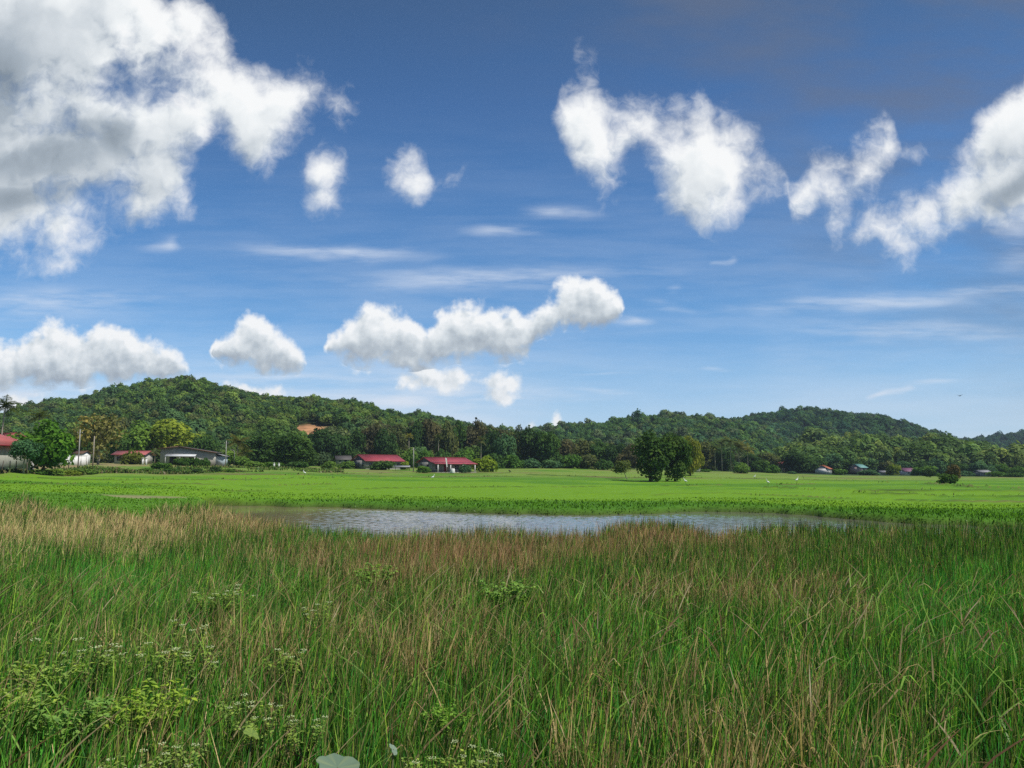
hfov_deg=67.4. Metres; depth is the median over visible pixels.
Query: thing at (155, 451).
garden palm
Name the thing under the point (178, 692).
leafy weed
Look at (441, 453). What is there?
wood edge bush
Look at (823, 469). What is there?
cottage
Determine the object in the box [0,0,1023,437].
sky
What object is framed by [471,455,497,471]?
bush
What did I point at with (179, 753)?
flowering weed
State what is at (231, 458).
round tree
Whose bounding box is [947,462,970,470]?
tree
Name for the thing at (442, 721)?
leafy weed
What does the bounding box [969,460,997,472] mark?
tree
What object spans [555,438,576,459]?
wood edge tree
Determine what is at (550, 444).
wood edge tree
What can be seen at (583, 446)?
wood edge tree
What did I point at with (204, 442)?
round tree
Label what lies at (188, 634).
flowering weed
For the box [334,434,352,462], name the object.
round tree
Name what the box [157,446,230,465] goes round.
grey house
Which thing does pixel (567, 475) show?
bund grass
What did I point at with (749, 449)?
coconut palm
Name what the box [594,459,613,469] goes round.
wood edge bush
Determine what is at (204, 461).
hedge plant
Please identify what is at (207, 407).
left hill forest
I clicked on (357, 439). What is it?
wood edge tree
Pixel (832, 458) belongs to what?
tree
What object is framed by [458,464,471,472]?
vine bush
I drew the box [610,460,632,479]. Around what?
leaning tree
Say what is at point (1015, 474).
field bush
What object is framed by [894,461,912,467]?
tree
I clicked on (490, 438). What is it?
wood edge tree
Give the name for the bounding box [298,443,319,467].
tall tree
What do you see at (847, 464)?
tree
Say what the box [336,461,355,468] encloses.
vine bush
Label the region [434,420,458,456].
wood edge tree
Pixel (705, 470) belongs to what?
field bush
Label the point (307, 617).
flowering weed
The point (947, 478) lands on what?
field bush
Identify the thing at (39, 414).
coconut palm
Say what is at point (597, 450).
wood edge tree
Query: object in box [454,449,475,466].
wood edge bush
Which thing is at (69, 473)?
bank bush
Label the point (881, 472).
cottage
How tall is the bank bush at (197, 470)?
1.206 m
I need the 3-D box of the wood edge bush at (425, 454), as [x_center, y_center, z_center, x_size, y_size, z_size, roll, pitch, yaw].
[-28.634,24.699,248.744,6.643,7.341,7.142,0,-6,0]
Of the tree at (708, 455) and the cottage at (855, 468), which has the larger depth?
the cottage at (855, 468)
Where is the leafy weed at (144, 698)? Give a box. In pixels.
[93,688,173,749]
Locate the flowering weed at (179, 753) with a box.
[158,740,209,767]
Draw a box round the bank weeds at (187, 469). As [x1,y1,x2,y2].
[0,464,343,475]
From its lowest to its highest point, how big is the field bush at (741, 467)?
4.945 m
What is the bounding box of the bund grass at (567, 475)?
[103,472,1018,500]
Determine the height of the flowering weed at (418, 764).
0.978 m
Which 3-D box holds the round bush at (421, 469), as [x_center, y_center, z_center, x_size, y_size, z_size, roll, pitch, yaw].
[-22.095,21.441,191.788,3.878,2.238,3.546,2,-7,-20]
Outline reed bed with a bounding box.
[0,490,1023,767]
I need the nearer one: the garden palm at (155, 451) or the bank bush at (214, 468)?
the bank bush at (214, 468)
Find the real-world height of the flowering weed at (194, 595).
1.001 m
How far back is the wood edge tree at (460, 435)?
286.16 m
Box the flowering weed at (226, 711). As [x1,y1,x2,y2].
[218,693,273,766]
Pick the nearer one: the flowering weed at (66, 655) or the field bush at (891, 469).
the flowering weed at (66, 655)
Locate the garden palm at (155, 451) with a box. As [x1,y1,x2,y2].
[149,448,160,462]
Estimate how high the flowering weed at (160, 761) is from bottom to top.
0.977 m
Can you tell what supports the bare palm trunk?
on the ground at (560, 485)
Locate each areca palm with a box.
[224,433,248,454]
[236,447,252,457]
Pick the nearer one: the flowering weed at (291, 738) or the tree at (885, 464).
the flowering weed at (291, 738)
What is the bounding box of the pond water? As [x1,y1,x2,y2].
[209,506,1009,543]
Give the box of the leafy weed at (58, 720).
[16,693,115,761]
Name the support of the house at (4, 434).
on the ground at (560, 485)
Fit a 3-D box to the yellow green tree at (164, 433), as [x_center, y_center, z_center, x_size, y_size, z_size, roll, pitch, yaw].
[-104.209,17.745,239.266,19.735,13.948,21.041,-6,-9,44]
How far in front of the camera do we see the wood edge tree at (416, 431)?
285.48 m
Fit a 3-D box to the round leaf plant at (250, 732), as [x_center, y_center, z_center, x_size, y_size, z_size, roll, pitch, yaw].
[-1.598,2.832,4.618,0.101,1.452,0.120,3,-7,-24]
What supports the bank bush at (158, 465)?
on the ground at (560, 485)
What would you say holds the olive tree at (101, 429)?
on the ground at (560, 485)
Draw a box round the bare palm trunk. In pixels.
[92,436,94,465]
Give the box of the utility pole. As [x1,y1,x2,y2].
[77,429,82,465]
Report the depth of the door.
190.33 m
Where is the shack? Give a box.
[334,455,351,464]
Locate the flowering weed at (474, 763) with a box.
[447,742,503,767]
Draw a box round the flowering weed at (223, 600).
[219,588,255,616]
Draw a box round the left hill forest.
[0,374,1023,473]
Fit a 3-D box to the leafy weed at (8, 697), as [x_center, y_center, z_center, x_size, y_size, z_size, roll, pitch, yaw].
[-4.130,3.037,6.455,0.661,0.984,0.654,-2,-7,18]
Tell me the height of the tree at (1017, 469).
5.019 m
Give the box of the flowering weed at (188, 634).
[169,619,207,667]
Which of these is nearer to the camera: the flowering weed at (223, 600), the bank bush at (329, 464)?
the flowering weed at (223, 600)
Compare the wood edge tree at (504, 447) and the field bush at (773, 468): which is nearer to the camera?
the wood edge tree at (504, 447)
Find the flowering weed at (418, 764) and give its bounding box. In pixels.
[400,739,465,767]
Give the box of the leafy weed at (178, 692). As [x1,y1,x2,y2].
[109,675,198,740]
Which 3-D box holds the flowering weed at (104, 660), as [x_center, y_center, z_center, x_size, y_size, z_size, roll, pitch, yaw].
[-4.604,3.409,8.470,0.511,1.001,0.582,3,-7,-25]
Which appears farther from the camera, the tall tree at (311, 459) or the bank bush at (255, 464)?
the tall tree at (311, 459)
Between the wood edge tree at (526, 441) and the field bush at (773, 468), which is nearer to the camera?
the wood edge tree at (526, 441)
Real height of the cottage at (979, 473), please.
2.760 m
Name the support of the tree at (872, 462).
on the ground at (560, 485)
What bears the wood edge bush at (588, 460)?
on the ground at (560, 485)
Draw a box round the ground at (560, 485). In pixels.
[0,463,1023,767]
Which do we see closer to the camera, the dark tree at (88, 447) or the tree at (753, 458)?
the dark tree at (88, 447)
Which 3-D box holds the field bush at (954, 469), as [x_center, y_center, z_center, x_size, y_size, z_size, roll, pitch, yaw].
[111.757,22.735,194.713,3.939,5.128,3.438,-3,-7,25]
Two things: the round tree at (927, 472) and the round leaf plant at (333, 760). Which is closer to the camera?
the round leaf plant at (333, 760)
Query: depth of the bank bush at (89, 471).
123.90 m
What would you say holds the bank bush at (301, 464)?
on the ground at (560, 485)
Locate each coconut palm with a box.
[0,394,27,434]
[25,408,53,466]
[708,441,720,470]
[712,437,727,470]
[722,435,739,471]
[731,439,746,455]
[740,443,754,471]
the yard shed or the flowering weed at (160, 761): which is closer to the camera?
the flowering weed at (160, 761)
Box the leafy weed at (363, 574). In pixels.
[355,562,397,590]
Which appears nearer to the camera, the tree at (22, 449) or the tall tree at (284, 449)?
the tree at (22, 449)
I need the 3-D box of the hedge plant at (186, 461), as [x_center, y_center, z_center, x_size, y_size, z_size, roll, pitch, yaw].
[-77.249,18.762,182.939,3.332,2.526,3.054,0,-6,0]
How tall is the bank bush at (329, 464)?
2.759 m
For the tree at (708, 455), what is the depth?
313.54 m
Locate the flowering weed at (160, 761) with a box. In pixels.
[98,748,170,767]
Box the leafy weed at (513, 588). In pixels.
[478,579,536,611]
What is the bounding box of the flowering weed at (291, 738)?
[284,715,327,767]
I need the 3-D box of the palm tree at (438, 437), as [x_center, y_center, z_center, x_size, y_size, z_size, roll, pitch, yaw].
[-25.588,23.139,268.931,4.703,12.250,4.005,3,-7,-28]
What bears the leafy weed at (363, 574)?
on the ground at (560, 485)
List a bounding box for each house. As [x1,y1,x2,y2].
[0,433,25,437]
[0,434,30,469]
[111,451,155,463]
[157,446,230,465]
[415,457,476,472]
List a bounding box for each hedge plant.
[173,457,184,465]
[181,458,193,465]
[190,457,199,465]
[199,458,210,465]
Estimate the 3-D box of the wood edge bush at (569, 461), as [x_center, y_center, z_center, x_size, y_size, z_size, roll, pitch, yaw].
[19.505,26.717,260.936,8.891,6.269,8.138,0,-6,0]
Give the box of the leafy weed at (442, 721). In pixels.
[420,698,475,756]
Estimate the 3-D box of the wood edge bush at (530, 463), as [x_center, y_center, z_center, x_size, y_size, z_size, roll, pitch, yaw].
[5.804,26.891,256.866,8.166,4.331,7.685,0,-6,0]
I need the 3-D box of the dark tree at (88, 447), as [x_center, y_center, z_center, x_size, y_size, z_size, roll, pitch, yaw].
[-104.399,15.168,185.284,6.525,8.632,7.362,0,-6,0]
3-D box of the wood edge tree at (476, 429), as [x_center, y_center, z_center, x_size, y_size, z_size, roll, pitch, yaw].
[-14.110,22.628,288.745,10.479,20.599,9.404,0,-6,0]
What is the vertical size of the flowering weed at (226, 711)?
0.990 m
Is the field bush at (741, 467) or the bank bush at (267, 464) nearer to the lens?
the bank bush at (267, 464)
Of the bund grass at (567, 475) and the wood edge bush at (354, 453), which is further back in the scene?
the wood edge bush at (354, 453)
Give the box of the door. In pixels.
[169,457,175,464]
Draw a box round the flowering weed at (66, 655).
[30,636,117,695]
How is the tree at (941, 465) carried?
on the ground at (560, 485)
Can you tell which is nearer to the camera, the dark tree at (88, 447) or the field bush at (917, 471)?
the dark tree at (88, 447)
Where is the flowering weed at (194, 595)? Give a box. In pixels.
[188,584,242,626]
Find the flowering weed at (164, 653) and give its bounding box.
[119,636,180,694]
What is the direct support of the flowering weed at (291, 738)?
on the ground at (560, 485)
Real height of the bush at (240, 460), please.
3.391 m
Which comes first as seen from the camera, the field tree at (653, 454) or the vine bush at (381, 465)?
the field tree at (653, 454)
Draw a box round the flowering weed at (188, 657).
[173,645,221,715]
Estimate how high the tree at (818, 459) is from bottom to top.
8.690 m
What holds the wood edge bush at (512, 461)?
on the ground at (560, 485)
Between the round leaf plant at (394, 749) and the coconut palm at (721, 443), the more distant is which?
the coconut palm at (721, 443)
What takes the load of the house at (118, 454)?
on the ground at (560, 485)
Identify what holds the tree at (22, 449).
on the ground at (560, 485)
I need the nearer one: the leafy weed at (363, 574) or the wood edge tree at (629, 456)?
the leafy weed at (363, 574)
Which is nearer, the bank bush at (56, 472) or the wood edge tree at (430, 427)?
the bank bush at (56, 472)
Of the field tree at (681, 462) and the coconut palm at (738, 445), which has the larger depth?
the coconut palm at (738, 445)
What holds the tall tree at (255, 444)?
on the ground at (560, 485)
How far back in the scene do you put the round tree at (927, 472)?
242.47 m
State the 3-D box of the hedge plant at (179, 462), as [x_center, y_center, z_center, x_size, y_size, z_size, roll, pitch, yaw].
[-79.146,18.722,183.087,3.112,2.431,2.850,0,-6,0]
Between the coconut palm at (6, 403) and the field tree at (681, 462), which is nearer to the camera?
the coconut palm at (6, 403)
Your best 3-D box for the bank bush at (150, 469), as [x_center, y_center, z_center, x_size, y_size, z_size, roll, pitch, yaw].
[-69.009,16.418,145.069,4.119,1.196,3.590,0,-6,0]
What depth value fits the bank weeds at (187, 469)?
151.63 m
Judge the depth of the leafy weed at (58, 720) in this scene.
6.40 m
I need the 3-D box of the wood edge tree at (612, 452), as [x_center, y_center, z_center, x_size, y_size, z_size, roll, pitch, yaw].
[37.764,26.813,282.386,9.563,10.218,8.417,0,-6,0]
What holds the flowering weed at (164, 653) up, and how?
on the ground at (560, 485)
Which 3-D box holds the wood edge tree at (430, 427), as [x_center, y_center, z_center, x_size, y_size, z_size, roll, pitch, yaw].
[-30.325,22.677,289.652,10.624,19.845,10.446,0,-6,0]
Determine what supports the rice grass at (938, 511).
on the ground at (560, 485)
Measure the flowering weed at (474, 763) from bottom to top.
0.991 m
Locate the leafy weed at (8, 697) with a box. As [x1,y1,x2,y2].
[0,675,64,743]
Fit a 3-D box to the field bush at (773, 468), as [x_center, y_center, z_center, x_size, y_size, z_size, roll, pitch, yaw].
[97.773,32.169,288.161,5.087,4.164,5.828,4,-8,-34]
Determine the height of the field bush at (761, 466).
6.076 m
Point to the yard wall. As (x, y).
(83, 460)
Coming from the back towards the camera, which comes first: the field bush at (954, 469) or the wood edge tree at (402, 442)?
the wood edge tree at (402, 442)
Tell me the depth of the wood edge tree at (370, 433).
275.86 m
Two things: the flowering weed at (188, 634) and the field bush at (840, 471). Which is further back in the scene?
the field bush at (840, 471)
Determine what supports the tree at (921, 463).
on the ground at (560, 485)
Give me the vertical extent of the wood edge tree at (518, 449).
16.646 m
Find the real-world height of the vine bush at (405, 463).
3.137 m
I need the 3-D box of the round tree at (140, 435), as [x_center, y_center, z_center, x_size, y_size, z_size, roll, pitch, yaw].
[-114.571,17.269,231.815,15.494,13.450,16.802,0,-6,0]
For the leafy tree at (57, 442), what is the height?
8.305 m
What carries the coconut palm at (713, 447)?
on the ground at (560, 485)
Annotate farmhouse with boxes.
[350,454,404,468]
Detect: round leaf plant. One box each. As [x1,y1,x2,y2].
[243,728,258,767]
[316,753,359,767]
[389,744,396,767]
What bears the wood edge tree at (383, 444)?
on the ground at (560, 485)
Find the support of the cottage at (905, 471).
on the ground at (560, 485)
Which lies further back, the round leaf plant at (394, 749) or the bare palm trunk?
the bare palm trunk
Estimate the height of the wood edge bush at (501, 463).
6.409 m
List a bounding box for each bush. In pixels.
[33,470,47,474]
[46,469,64,475]
[63,470,80,475]
[77,469,97,474]
[119,450,144,463]
[139,468,155,471]
[149,462,172,468]
[163,467,179,471]
[192,468,202,471]
[208,466,221,471]
[232,456,256,465]
[243,461,265,466]
[264,462,283,466]
[284,461,309,467]
[320,461,335,468]
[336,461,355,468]
[348,450,367,457]
[368,460,396,469]
[400,461,409,469]
[401,448,417,467]
[414,449,433,467]
[416,465,430,472]
[434,448,451,456]
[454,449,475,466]
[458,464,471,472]
[471,455,497,471]
[486,453,505,468]
[503,454,524,468]
[521,458,540,467]
[541,459,563,468]
[560,453,582,468]
[575,454,597,468]
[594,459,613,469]
[700,469,712,471]
[733,462,749,473]
[750,460,769,472]
[765,464,779,472]
[832,468,848,474]
[857,469,879,474]
[885,464,901,474]
[911,465,939,475]
[936,473,958,483]
[945,464,961,478]
[959,471,975,476]
[985,471,1010,476]
[1005,472,1023,476]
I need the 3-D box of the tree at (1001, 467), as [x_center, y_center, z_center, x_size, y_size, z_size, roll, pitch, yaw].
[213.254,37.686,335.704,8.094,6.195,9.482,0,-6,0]
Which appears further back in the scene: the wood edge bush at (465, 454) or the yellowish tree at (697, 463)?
the wood edge bush at (465, 454)
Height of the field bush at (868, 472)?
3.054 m
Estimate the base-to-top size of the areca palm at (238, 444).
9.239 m
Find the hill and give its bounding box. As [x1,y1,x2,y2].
[297,414,507,466]
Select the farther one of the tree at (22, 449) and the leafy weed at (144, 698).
the tree at (22, 449)
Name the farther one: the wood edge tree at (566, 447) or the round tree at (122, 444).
the wood edge tree at (566, 447)
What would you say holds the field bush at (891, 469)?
on the ground at (560, 485)
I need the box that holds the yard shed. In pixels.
[72,450,91,464]
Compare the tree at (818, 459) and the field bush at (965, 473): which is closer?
the field bush at (965, 473)
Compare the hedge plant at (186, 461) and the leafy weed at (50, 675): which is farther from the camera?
the hedge plant at (186, 461)
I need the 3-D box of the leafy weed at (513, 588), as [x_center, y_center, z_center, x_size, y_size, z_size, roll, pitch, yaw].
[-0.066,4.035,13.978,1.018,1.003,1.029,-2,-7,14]
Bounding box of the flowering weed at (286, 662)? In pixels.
[264,648,306,697]
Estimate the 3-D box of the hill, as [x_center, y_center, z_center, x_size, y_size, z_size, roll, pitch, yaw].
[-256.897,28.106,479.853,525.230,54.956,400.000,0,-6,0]
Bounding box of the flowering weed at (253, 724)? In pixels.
[234,700,294,767]
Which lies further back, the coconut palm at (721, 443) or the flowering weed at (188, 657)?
the coconut palm at (721, 443)
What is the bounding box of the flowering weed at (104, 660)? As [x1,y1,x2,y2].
[72,645,120,724]
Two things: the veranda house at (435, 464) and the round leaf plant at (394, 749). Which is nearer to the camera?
the round leaf plant at (394, 749)
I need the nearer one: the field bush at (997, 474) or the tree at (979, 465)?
the field bush at (997, 474)
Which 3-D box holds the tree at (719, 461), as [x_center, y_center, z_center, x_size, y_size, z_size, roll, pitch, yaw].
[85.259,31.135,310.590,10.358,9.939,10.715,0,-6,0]
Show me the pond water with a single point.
(377, 519)
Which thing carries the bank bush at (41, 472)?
on the ground at (560, 485)
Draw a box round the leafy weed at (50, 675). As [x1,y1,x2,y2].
[0,651,83,733]
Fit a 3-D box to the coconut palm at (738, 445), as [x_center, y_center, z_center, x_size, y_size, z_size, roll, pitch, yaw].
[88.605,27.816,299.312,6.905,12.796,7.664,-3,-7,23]
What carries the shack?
on the ground at (560, 485)
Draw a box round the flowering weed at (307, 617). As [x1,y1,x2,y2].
[302,601,331,641]
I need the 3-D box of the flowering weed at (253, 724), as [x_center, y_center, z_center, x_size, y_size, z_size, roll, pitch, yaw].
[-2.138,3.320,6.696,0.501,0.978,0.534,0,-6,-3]
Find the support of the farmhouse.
on the ground at (560, 485)
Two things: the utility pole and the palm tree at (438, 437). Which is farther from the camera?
the palm tree at (438, 437)
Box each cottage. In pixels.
[815,465,831,473]
[849,464,867,472]
[877,470,887,474]
[898,468,911,474]
[973,470,990,476]
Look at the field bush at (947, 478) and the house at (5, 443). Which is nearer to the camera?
the house at (5, 443)
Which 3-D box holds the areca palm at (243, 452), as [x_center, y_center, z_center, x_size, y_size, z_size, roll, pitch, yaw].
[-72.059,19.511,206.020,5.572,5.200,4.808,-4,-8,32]
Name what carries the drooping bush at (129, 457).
on the ground at (560, 485)
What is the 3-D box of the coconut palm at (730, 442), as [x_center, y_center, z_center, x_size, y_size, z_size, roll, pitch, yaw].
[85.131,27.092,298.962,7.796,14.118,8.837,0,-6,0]
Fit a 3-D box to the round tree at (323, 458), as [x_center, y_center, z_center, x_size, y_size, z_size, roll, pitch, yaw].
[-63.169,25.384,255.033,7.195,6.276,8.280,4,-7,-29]
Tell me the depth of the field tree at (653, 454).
155.63 m
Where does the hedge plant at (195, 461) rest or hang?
on the ground at (560, 485)
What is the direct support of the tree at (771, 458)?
on the ground at (560, 485)
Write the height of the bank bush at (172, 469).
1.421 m
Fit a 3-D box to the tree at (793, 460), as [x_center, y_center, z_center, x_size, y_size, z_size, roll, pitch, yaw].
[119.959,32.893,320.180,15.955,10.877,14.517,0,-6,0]
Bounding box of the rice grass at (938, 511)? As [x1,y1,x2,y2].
[0,480,1023,536]
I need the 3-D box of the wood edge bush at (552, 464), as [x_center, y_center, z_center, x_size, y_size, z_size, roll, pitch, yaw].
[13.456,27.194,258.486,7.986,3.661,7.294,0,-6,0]
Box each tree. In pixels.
[6,419,76,470]
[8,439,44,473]
[69,430,91,454]
[71,412,129,464]
[101,430,133,460]
[122,420,158,457]
[147,418,208,458]
[187,434,220,451]
[221,451,237,465]
[241,429,278,464]
[263,433,313,466]
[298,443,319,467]
[306,427,348,465]
[312,452,333,465]
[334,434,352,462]
[345,428,366,456]
[360,423,382,454]
[373,428,400,455]
[387,424,409,452]
[406,419,427,448]
[420,418,443,454]
[433,433,443,450]
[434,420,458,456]
[453,420,470,448]
[463,417,486,447]
[479,430,500,458]
[492,432,516,466]
[508,424,525,458]
[516,425,541,465]
[533,431,561,467]
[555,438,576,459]
[572,438,591,455]
[588,440,608,463]
[604,443,625,467]
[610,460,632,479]
[616,444,641,468]
[631,429,675,481]
[661,432,692,480]
[683,435,704,475]
[697,440,715,468]
[711,448,734,470]
[740,453,763,471]
[758,451,780,465]
[779,450,819,472]
[804,455,827,472]
[823,453,842,472]
[840,456,862,473]
[864,457,879,470]
[879,460,901,469]
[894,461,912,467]
[911,460,927,467]
[922,468,936,476]
[927,458,947,473]
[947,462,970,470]
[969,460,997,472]
[994,463,1009,473]
[1006,466,1023,474]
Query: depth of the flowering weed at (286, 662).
8.74 m
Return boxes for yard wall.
[60,455,87,465]
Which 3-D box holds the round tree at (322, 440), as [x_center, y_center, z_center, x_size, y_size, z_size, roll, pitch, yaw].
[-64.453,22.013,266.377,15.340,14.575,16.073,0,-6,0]

